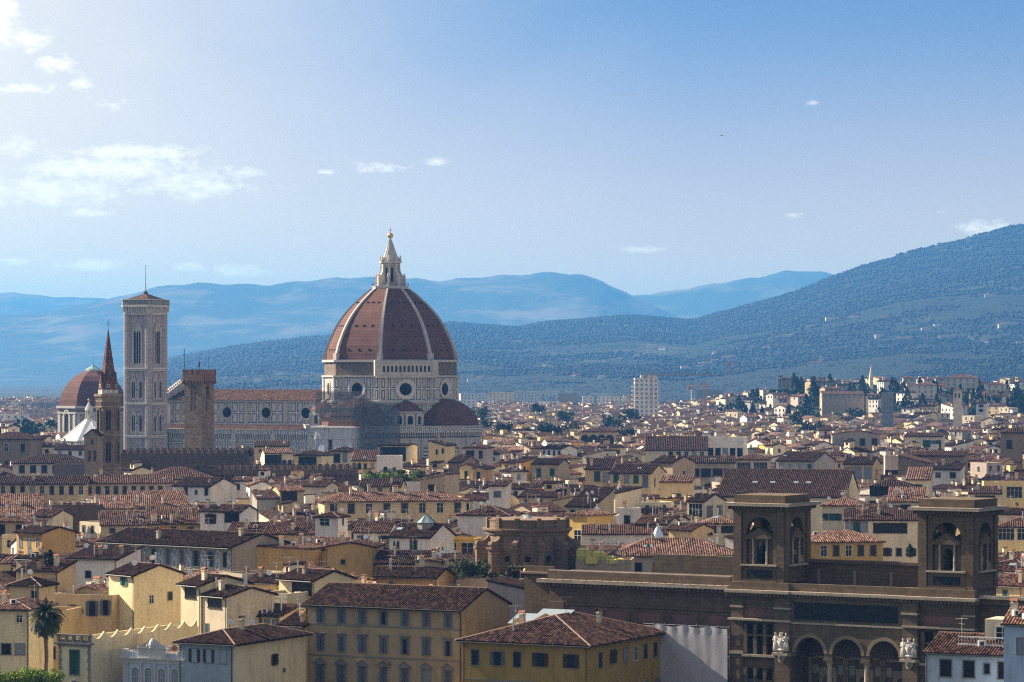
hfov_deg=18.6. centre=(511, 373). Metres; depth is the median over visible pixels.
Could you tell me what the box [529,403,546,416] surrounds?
city tree
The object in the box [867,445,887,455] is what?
house
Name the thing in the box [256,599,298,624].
house
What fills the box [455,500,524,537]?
house
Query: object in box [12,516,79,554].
house
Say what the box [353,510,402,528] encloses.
house
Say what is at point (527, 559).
round window
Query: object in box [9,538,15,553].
house
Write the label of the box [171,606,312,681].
house
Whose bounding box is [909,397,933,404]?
house
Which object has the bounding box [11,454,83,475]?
house
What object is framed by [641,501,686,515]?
house
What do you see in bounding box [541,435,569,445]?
house
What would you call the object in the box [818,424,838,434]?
house
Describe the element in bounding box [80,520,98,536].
house
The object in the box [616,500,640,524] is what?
house
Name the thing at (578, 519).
house
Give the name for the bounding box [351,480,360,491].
house
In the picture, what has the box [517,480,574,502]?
house
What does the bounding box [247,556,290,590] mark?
house
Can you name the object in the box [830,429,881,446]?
house
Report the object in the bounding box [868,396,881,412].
house
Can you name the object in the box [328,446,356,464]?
house
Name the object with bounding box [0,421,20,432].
house
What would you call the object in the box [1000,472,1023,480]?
house
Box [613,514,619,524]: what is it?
house
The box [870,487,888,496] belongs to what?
window
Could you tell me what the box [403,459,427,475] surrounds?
house
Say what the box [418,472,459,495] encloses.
house
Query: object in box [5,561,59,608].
house
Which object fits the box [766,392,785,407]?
house
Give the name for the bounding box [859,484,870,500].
house
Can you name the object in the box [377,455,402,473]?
house
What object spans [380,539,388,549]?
house
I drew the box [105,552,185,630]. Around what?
house
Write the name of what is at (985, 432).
house
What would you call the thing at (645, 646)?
window
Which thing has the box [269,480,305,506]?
house
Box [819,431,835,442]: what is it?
house
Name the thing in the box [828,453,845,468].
house
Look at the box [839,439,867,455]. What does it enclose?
house
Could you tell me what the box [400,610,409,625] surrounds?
window
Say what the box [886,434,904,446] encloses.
house
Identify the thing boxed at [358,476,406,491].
house
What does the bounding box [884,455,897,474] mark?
house
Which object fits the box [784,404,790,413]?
cypress tree
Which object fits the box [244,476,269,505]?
house
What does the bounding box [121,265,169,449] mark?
bell tower
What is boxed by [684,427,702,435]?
house
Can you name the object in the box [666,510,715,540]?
house
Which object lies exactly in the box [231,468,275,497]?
house
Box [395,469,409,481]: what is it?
terrace shrub
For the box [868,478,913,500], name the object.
house
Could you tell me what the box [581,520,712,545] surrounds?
house
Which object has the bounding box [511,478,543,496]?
house
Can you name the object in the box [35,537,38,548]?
window
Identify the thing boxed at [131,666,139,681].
window
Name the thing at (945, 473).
house
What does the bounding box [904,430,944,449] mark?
house
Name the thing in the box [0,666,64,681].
hedge
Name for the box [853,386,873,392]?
grove tree
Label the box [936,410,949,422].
house
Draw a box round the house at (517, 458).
[500,450,537,482]
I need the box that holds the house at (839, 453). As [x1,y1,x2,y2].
[826,450,851,457]
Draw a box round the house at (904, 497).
[888,486,925,561]
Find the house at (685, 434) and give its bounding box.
[678,432,695,435]
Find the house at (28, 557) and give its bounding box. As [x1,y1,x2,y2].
[13,538,55,580]
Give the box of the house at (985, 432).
[974,427,992,437]
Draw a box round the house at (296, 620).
[275,599,308,681]
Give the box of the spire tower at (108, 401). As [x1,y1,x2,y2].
[94,323,121,474]
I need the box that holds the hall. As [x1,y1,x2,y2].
[717,468,859,533]
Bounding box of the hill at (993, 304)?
[117,226,1023,401]
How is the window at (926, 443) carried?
in the house at (925, 439)
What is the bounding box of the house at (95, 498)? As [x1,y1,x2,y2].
[85,493,97,502]
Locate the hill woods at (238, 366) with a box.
[167,224,1023,402]
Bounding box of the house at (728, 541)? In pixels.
[724,530,771,548]
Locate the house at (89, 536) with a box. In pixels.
[75,525,103,538]
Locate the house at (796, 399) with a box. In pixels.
[790,392,808,411]
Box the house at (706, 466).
[687,455,735,483]
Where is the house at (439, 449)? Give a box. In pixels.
[428,435,456,465]
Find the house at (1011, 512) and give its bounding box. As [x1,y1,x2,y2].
[998,502,1023,521]
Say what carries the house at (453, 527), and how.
on the ground
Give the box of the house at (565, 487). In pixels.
[541,476,568,488]
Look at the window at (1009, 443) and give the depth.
1218.27 m
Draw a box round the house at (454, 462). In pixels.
[447,450,478,476]
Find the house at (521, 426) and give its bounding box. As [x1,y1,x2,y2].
[512,422,534,434]
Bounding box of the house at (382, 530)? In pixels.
[352,508,397,544]
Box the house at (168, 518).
[146,504,199,529]
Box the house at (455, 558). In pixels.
[436,547,461,565]
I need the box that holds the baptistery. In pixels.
[60,399,95,444]
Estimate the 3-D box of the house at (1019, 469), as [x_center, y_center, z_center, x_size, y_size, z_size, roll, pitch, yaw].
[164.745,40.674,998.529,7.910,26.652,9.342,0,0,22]
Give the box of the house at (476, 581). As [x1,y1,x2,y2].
[456,575,524,586]
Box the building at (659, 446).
[644,436,707,461]
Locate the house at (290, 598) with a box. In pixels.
[272,590,308,603]
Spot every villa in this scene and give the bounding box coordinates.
[253,379,262,382]
[467,379,476,381]
[570,375,576,379]
[782,334,794,337]
[819,391,863,415]
[825,317,838,320]
[875,334,883,338]
[896,337,910,338]
[901,376,914,384]
[915,382,937,400]
[944,374,978,401]
[984,294,995,297]
[985,382,1006,395]
[998,323,1005,327]
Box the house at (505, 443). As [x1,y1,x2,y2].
[498,438,515,446]
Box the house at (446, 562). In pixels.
[431,551,466,585]
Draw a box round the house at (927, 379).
[916,375,932,382]
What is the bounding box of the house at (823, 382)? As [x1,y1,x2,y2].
[813,379,828,386]
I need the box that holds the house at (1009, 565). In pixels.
[998,548,1023,576]
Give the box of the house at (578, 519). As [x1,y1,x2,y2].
[565,504,616,544]
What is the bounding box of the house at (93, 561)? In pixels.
[65,543,142,587]
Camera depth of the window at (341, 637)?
488.75 m
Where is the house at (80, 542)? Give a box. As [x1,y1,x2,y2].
[75,526,99,551]
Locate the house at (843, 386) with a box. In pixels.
[837,383,848,390]
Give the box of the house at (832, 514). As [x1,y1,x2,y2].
[819,488,870,530]
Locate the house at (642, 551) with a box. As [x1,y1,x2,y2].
[609,531,732,572]
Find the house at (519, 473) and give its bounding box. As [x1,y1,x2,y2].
[499,464,528,481]
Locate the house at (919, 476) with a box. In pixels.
[905,467,933,497]
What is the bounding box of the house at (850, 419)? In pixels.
[835,415,860,422]
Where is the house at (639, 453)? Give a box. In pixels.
[626,445,644,461]
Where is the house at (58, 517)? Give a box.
[31,501,74,529]
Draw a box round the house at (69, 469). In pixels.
[54,463,84,475]
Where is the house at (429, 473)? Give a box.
[422,466,440,476]
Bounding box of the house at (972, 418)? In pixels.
[962,415,983,423]
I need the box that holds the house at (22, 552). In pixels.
[18,549,32,554]
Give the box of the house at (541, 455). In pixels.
[538,451,552,457]
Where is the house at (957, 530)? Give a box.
[939,493,959,535]
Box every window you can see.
[0,524,4,535]
[0,643,11,655]
[1,486,5,493]
[4,444,8,451]
[10,486,14,493]
[14,643,25,655]
[15,614,22,622]
[19,465,24,472]
[19,536,21,547]
[20,444,24,451]
[20,486,24,493]
[30,465,35,472]
[30,486,34,493]
[31,590,37,598]
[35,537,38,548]
[40,486,44,493]
[41,465,46,472]
[49,486,53,494]
[53,646,55,659]
[59,486,63,494]
[63,408,69,431]
[69,486,73,494]
[69,649,79,675]
[79,486,82,494]
[85,570,91,577]
[86,600,97,616]
[88,486,91,494]
[96,407,100,430]
[96,486,100,493]
[100,600,110,615]
[105,407,111,430]
[105,439,111,462]
[105,486,109,493]
[109,528,115,533]
[113,486,118,493]
[115,407,119,430]
[115,439,119,462]
[120,577,126,585]
[122,486,126,493]
[130,374,135,398]
[130,408,135,431]
[131,317,141,363]
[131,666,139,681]
[138,374,143,398]
[138,407,143,431]
[144,667,152,681]
[148,595,154,603]
[151,548,155,562]
[153,375,156,398]
[153,408,156,431]
[154,317,161,363]
[157,667,165,681]
[158,373,162,398]
[158,407,162,431]
[165,549,169,564]
[167,591,172,600]
[171,668,178,681]
[180,550,183,564]
[185,587,196,599]
[189,648,199,662]
[192,550,198,566]
[203,648,213,663]
[204,488,207,495]
[205,513,215,523]
[205,623,208,632]
[207,551,213,567]
[207,598,221,608]
[219,649,226,664]
[222,552,226,567]
[224,513,238,522]
[264,455,281,464]
[272,619,278,624]
[272,653,278,665]
[281,492,296,500]
[292,582,311,595]
[299,457,316,464]
[314,632,325,650]
[314,658,326,681]
[316,607,324,622]
[320,518,329,525]
[330,503,336,511]
[333,453,339,462]
[335,633,346,651]
[335,659,346,681]
[337,608,345,623]
[340,559,345,564]
[342,452,346,461]
[348,503,354,513]
[356,608,366,624]
[356,634,367,652]
[356,660,367,681]
[365,503,372,513]
[377,635,388,653]
[377,661,389,681]
[379,535,388,544]
[379,609,387,624]
[380,447,405,460]
[383,503,390,510]
[393,541,399,548]
[398,636,410,654]
[398,662,410,681]
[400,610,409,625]
[401,503,407,512]
[410,539,416,549]
[419,503,425,512]
[420,637,431,655]
[420,663,431,681]
[422,611,430,626]
[428,484,433,490]
[436,502,443,512]
[441,637,453,656]
[441,664,453,681]
[443,612,452,627]
[454,502,460,512]
[461,542,473,552]
[466,450,473,456]
[470,649,479,665]
[478,450,482,458]
[490,651,503,665]
[493,491,500,497]
[503,554,510,563]
[512,651,521,667]
[523,555,532,563]
[532,652,547,667]
[536,468,540,476]
[544,554,552,563]
[550,468,554,476]
[563,653,578,668]
[574,529,581,544]
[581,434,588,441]
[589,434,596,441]
[594,471,600,481]
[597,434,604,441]
[598,651,602,667]
[603,472,609,482]
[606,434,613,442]
[610,648,616,663]
[613,474,618,482]
[623,647,628,662]
[624,475,629,483]
[624,515,629,523]
[633,475,638,483]
[633,645,638,660]
[634,562,642,571]
[642,475,648,487]
[643,643,647,658]
[653,641,657,657]
[689,503,702,517]
[695,468,698,476]
[701,468,710,476]
[706,505,712,517]
[708,448,712,455]
[713,468,722,475]
[715,448,720,455]
[716,504,722,515]
[721,526,732,532]
[723,448,727,455]
[727,631,730,659]
[730,448,734,455]
[737,448,742,456]
[737,462,750,468]
[742,623,774,657]
[743,667,774,681]
[754,462,767,468]
[820,545,827,556]
[822,513,828,520]
[828,513,833,520]
[832,513,841,520]
[832,545,839,556]
[835,438,840,444]
[845,521,853,530]
[845,545,851,556]
[853,521,860,532]
[854,467,861,478]
[857,545,863,555]
[859,438,864,445]
[860,521,867,532]
[864,467,870,478]
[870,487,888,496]
[870,545,876,555]
[871,438,877,445]
[873,523,881,532]
[882,523,890,533]
[883,548,891,555]
[885,470,897,474]
[891,523,898,533]
[896,548,901,556]
[899,523,907,533]
[900,504,910,508]
[906,548,915,556]
[919,631,938,665]
[923,440,940,447]
[935,472,940,477]
[939,659,952,677]
[950,472,955,477]
[962,660,975,678]
[975,495,994,497]
[983,663,990,674]
[995,626,1003,640]
[997,661,1003,679]
[998,528,1014,539]
[1002,589,1007,595]
[1006,440,1012,448]
[1006,486,1021,497]
[1015,637,1023,654]
[1017,528,1023,539]
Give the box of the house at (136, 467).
[122,461,154,473]
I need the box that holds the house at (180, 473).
[149,466,214,482]
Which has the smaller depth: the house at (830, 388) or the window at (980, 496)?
the window at (980, 496)
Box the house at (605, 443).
[593,438,627,455]
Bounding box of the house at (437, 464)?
[423,460,447,471]
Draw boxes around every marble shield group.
[771,632,790,661]
[899,638,918,668]
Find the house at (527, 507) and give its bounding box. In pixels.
[507,493,565,512]
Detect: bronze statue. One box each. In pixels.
[757,545,763,562]
[944,551,950,569]
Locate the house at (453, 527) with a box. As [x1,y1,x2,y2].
[449,517,457,529]
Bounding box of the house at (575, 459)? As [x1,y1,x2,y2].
[553,451,580,463]
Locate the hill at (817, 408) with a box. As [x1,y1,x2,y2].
[811,399,968,413]
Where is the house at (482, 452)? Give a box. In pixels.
[461,443,494,464]
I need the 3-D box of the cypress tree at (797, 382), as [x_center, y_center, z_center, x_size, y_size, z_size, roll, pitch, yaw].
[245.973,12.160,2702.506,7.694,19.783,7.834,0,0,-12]
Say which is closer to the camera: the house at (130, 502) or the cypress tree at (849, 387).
the house at (130, 502)
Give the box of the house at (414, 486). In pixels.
[406,481,419,490]
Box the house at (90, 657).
[54,619,198,681]
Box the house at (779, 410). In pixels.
[773,401,796,416]
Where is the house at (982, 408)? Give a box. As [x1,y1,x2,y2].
[976,398,988,418]
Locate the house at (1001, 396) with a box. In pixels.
[986,392,1005,402]
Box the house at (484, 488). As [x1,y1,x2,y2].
[468,477,490,491]
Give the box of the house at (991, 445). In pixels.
[985,439,999,453]
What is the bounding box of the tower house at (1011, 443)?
[999,426,1023,460]
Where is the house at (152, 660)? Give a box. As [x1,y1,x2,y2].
[119,638,184,681]
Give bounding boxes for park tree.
[0,418,37,432]
[17,419,56,427]
[20,422,54,434]
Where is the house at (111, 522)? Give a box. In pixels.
[98,504,147,536]
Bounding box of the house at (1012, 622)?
[1000,598,1023,681]
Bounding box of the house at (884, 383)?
[876,377,891,393]
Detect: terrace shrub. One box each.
[362,473,374,477]
[367,470,379,477]
[376,472,389,477]
[380,468,395,477]
[391,472,403,477]
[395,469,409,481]
[404,469,426,481]
[407,472,417,481]
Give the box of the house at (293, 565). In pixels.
[281,560,305,571]
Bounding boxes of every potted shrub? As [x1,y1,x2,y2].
[451,558,472,579]
[462,559,480,577]
[467,557,490,577]
[477,564,498,578]
[499,564,516,578]
[504,562,517,577]
[511,563,525,578]
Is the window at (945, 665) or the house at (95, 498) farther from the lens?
the house at (95, 498)
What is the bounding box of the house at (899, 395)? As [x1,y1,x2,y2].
[895,388,915,403]
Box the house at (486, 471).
[471,460,494,480]
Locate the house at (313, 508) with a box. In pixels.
[294,500,318,513]
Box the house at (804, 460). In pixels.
[775,451,836,468]
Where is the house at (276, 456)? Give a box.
[261,447,293,464]
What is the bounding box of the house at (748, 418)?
[739,412,760,422]
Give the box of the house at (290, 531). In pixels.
[263,510,316,541]
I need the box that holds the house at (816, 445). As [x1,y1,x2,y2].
[807,436,833,451]
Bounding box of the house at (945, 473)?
[931,459,965,485]
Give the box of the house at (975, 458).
[968,455,1002,467]
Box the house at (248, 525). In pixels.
[227,515,268,531]
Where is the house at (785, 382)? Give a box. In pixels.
[777,375,792,390]
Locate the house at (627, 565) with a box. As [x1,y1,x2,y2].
[576,557,633,571]
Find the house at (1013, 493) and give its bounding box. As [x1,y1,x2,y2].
[982,481,1023,506]
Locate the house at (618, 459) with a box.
[598,454,620,461]
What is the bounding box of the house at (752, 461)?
[735,448,771,468]
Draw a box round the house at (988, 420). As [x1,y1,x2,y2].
[981,414,1008,427]
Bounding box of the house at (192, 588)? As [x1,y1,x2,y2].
[176,558,253,633]
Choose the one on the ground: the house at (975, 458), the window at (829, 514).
the house at (975, 458)
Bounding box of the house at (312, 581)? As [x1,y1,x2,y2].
[274,551,357,597]
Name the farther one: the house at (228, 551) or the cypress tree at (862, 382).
the cypress tree at (862, 382)
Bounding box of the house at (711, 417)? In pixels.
[700,412,720,422]
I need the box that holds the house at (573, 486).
[562,481,598,493]
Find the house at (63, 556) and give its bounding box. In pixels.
[56,542,94,559]
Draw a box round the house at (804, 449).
[797,447,811,450]
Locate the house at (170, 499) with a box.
[127,490,190,508]
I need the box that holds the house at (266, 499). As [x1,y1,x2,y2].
[251,483,279,509]
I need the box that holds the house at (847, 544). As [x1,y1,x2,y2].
[811,517,886,560]
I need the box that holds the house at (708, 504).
[685,486,726,519]
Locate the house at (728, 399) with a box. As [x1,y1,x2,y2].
[720,393,741,406]
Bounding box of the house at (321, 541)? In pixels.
[295,533,349,566]
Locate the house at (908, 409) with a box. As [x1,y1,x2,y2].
[902,405,919,413]
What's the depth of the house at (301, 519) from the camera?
756.35 m
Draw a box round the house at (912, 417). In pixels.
[896,413,919,420]
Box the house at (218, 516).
[198,497,258,530]
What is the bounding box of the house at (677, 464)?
[651,451,696,474]
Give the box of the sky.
[0,0,1023,298]
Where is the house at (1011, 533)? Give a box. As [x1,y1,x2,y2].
[998,511,1023,551]
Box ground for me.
[0,383,67,398]
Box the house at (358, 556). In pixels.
[323,527,385,577]
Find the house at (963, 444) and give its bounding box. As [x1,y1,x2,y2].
[945,439,973,450]
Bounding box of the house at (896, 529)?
[843,497,917,561]
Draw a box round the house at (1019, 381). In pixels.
[1009,378,1023,390]
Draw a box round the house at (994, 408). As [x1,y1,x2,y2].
[989,402,1005,416]
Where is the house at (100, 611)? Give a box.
[55,585,118,634]
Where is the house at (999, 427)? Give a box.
[991,423,1008,433]
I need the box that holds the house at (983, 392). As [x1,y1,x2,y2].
[969,390,985,406]
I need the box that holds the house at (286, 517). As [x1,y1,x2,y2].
[267,505,306,521]
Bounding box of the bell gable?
[83,422,104,474]
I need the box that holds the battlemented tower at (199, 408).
[182,349,215,449]
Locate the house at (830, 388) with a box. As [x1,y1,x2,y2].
[819,384,841,390]
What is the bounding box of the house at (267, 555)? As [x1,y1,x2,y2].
[252,528,322,570]
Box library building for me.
[520,493,1023,681]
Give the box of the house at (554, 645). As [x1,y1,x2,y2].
[454,604,665,681]
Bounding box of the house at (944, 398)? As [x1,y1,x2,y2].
[937,392,952,402]
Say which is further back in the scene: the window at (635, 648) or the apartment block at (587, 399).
the apartment block at (587, 399)
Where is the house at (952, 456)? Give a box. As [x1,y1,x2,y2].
[906,450,968,474]
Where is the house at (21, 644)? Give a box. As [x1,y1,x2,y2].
[0,585,57,680]
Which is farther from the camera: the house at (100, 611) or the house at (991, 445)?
the house at (991, 445)
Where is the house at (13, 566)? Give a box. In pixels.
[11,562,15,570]
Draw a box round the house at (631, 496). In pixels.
[602,478,642,512]
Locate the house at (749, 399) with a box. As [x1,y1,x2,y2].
[743,397,757,402]
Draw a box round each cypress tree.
[743,405,747,412]
[749,402,756,412]
[752,387,761,402]
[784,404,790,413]
[791,372,795,388]
[794,376,801,392]
[800,393,811,414]
[809,376,818,397]
[847,382,852,390]
[857,375,867,389]
[888,377,894,391]
[890,379,899,398]
[901,381,906,388]
[902,388,911,400]
[917,393,926,404]
[931,393,941,404]
[968,388,975,406]
[973,386,983,406]
[975,390,983,405]
[1005,380,1010,390]
[1009,386,1017,405]
[1011,382,1021,405]
[1016,393,1023,412]
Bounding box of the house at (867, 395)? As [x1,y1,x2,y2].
[864,393,880,414]
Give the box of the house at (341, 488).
[331,476,358,492]
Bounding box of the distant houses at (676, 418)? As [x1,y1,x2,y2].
[0,375,1023,602]
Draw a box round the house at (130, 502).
[99,488,151,527]
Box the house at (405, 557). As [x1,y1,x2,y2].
[373,539,437,573]
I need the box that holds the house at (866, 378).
[864,375,868,383]
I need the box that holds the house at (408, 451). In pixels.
[377,439,418,462]
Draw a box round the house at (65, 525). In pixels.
[47,522,76,536]
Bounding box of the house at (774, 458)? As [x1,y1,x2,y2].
[765,453,781,462]
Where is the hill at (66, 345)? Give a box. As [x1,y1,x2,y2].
[0,272,677,382]
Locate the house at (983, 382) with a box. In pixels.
[978,379,988,389]
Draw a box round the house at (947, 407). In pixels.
[941,401,963,418]
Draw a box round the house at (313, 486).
[292,473,338,498]
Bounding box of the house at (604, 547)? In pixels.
[580,541,619,556]
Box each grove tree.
[715,403,731,409]
[732,401,745,408]
[784,387,800,394]
[796,405,815,415]
[804,412,820,416]
[808,395,819,406]
[812,385,832,397]
[835,412,858,416]
[845,407,866,416]
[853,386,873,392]
[875,406,901,412]
[876,387,899,393]
[895,401,917,408]
[962,394,968,406]
[968,406,975,412]
[1006,397,1023,406]
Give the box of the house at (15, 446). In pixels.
[0,432,46,464]
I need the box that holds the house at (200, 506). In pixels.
[197,501,228,509]
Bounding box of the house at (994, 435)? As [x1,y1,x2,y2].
[982,432,999,443]
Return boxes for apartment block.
[0,414,29,420]
[27,409,51,417]
[30,402,58,408]
[459,394,488,406]
[462,400,475,409]
[489,392,513,401]
[514,391,541,402]
[540,401,558,404]
[557,393,577,403]
[582,396,593,404]
[597,396,625,404]
[623,395,632,401]
[632,375,660,416]
[691,385,696,399]
[697,390,722,398]
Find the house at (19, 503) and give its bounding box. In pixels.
[0,493,44,517]
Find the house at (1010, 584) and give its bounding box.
[996,563,1023,596]
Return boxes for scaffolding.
[310,391,399,451]
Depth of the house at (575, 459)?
1206.76 m
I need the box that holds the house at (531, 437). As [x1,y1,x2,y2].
[515,432,536,441]
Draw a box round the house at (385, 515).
[377,507,406,521]
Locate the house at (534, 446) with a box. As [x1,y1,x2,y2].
[523,442,543,453]
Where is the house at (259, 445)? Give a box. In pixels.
[254,440,290,461]
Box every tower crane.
[643,370,715,416]
[687,382,706,418]
[727,358,737,392]
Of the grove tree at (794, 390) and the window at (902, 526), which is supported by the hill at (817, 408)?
the grove tree at (794, 390)
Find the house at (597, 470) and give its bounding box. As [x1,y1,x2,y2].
[584,458,615,487]
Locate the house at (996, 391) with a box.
[987,389,1008,397]
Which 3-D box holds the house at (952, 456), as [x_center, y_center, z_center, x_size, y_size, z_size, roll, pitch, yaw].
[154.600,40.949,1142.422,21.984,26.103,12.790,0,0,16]
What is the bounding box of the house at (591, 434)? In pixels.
[579,426,617,442]
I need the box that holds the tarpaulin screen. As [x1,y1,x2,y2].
[643,621,729,681]
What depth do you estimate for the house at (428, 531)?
664.19 m
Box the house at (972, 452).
[955,448,985,456]
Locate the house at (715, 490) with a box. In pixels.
[712,487,718,493]
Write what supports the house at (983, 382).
on the hill at (817, 408)
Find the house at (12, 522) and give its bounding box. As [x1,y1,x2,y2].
[0,509,47,553]
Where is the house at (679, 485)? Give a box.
[659,473,694,497]
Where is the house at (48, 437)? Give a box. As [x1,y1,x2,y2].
[39,434,50,442]
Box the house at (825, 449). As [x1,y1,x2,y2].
[813,444,832,451]
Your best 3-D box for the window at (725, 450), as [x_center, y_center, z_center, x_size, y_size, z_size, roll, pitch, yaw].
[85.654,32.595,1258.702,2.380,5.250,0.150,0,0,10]
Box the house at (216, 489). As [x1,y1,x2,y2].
[171,477,238,504]
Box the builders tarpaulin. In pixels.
[576,541,625,563]
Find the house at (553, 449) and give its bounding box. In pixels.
[540,440,577,456]
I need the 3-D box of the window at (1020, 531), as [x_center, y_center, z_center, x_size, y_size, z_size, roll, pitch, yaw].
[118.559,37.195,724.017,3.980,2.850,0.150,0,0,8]
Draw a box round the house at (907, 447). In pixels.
[899,442,924,452]
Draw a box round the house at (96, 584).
[76,569,108,590]
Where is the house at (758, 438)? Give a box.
[747,433,770,447]
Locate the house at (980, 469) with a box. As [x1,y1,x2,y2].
[970,455,1001,477]
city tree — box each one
[471,406,490,417]
[480,418,493,427]
[495,421,512,432]
[526,426,540,430]
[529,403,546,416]
[538,422,555,431]
[549,422,580,434]
[557,411,573,422]
[601,415,627,427]
[617,427,634,436]
[621,408,640,419]
[789,411,803,425]
[798,420,825,433]
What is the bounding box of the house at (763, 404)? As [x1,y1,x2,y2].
[759,401,766,408]
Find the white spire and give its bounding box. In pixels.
[869,366,874,392]
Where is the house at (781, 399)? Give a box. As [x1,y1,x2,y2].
[778,395,789,404]
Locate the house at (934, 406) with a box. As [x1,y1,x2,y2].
[919,401,939,411]
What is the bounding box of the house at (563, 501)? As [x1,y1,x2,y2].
[551,485,583,512]
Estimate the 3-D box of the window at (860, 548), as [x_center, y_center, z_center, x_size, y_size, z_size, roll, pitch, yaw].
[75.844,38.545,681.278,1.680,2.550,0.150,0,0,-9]
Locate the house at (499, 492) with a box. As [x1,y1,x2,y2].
[487,472,512,507]
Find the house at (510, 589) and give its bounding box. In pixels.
[486,566,524,625]
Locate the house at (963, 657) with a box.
[922,616,1003,681]
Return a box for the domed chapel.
[56,364,123,473]
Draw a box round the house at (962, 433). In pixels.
[948,425,972,439]
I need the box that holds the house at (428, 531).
[387,509,456,552]
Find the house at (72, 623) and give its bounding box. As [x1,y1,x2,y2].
[53,606,81,672]
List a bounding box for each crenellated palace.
[121,448,253,473]
[192,464,357,484]
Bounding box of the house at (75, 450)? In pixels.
[54,442,83,458]
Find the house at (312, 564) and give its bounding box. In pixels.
[309,560,333,568]
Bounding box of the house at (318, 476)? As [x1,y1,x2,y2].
[310,473,335,481]
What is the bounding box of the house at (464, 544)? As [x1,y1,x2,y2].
[454,537,482,553]
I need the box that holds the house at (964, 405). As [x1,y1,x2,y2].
[952,400,967,414]
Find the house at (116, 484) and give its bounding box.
[83,469,174,496]
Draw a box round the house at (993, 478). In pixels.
[979,468,1010,481]
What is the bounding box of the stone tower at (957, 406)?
[953,387,961,426]
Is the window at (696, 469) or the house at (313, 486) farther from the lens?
the window at (696, 469)
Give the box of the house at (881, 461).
[879,457,883,474]
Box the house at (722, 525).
[699,508,732,544]
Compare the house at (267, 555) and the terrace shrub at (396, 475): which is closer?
the house at (267, 555)
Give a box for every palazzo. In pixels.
[301,582,512,681]
[314,485,469,522]
[707,435,746,467]
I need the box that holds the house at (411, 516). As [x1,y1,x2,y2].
[406,509,413,521]
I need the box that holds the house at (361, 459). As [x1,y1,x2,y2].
[351,449,380,474]
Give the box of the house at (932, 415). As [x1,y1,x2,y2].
[914,409,937,421]
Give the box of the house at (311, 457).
[293,448,334,464]
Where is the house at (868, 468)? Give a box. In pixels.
[842,455,881,482]
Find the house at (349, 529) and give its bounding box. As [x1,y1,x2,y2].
[306,512,352,539]
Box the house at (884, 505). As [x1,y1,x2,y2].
[872,494,903,508]
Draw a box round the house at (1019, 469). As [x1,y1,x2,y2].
[1014,459,1023,476]
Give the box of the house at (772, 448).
[764,440,786,456]
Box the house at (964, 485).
[952,475,981,493]
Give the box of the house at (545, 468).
[531,454,569,481]
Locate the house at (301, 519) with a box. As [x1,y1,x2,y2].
[288,510,314,521]
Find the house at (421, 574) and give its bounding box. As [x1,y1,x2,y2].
[373,554,453,585]
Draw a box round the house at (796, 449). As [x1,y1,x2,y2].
[791,444,813,450]
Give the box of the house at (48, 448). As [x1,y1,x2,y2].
[42,438,67,453]
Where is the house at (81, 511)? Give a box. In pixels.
[52,494,101,533]
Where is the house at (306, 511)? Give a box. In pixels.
[294,502,317,515]
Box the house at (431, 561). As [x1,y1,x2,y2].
[412,543,451,566]
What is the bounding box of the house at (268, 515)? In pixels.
[257,500,310,521]
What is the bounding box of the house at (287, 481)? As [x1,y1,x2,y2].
[267,475,296,487]
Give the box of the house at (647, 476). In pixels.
[608,455,666,494]
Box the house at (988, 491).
[968,480,1002,505]
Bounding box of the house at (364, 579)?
[351,573,375,582]
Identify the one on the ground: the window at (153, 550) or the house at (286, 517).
the house at (286, 517)
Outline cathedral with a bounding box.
[167,227,483,459]
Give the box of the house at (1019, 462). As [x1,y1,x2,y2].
[1013,452,1023,463]
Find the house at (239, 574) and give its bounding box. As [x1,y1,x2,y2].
[223,566,286,578]
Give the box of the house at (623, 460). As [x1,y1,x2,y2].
[615,457,636,464]
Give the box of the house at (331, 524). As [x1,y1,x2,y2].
[312,499,350,536]
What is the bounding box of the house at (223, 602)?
[198,574,278,632]
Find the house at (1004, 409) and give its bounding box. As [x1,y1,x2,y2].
[999,407,1017,412]
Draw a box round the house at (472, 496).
[462,484,518,510]
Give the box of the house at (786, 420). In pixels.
[777,415,795,423]
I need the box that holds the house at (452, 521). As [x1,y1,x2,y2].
[444,509,463,526]
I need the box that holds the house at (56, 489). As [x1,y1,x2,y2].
[0,472,90,502]
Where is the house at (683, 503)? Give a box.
[676,490,723,506]
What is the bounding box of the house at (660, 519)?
[634,507,681,527]
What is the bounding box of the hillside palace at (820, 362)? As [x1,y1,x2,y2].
[808,356,828,367]
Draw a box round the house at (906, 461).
[899,454,938,474]
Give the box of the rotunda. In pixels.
[474,515,581,575]
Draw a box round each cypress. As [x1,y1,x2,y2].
[42,549,56,565]
[905,544,913,556]
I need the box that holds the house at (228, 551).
[95,517,290,573]
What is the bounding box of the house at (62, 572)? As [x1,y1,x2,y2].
[14,547,77,592]
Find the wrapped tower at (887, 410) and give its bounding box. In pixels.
[881,393,892,426]
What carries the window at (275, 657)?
in the house at (254, 652)
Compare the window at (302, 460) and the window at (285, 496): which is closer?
the window at (285, 496)
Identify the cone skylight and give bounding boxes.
[653,523,663,537]
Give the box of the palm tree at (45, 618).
[27,594,65,670]
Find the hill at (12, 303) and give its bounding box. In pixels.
[0,292,106,314]
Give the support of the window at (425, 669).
in the palazzo at (371, 632)
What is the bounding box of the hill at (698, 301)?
[633,270,835,318]
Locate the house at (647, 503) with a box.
[642,497,673,507]
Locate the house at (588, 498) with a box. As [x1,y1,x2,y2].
[564,485,614,512]
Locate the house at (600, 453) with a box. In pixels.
[581,446,616,463]
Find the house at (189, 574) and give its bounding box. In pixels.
[156,555,219,580]
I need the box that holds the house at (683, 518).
[648,502,690,521]
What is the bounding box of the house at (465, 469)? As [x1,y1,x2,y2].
[458,462,485,479]

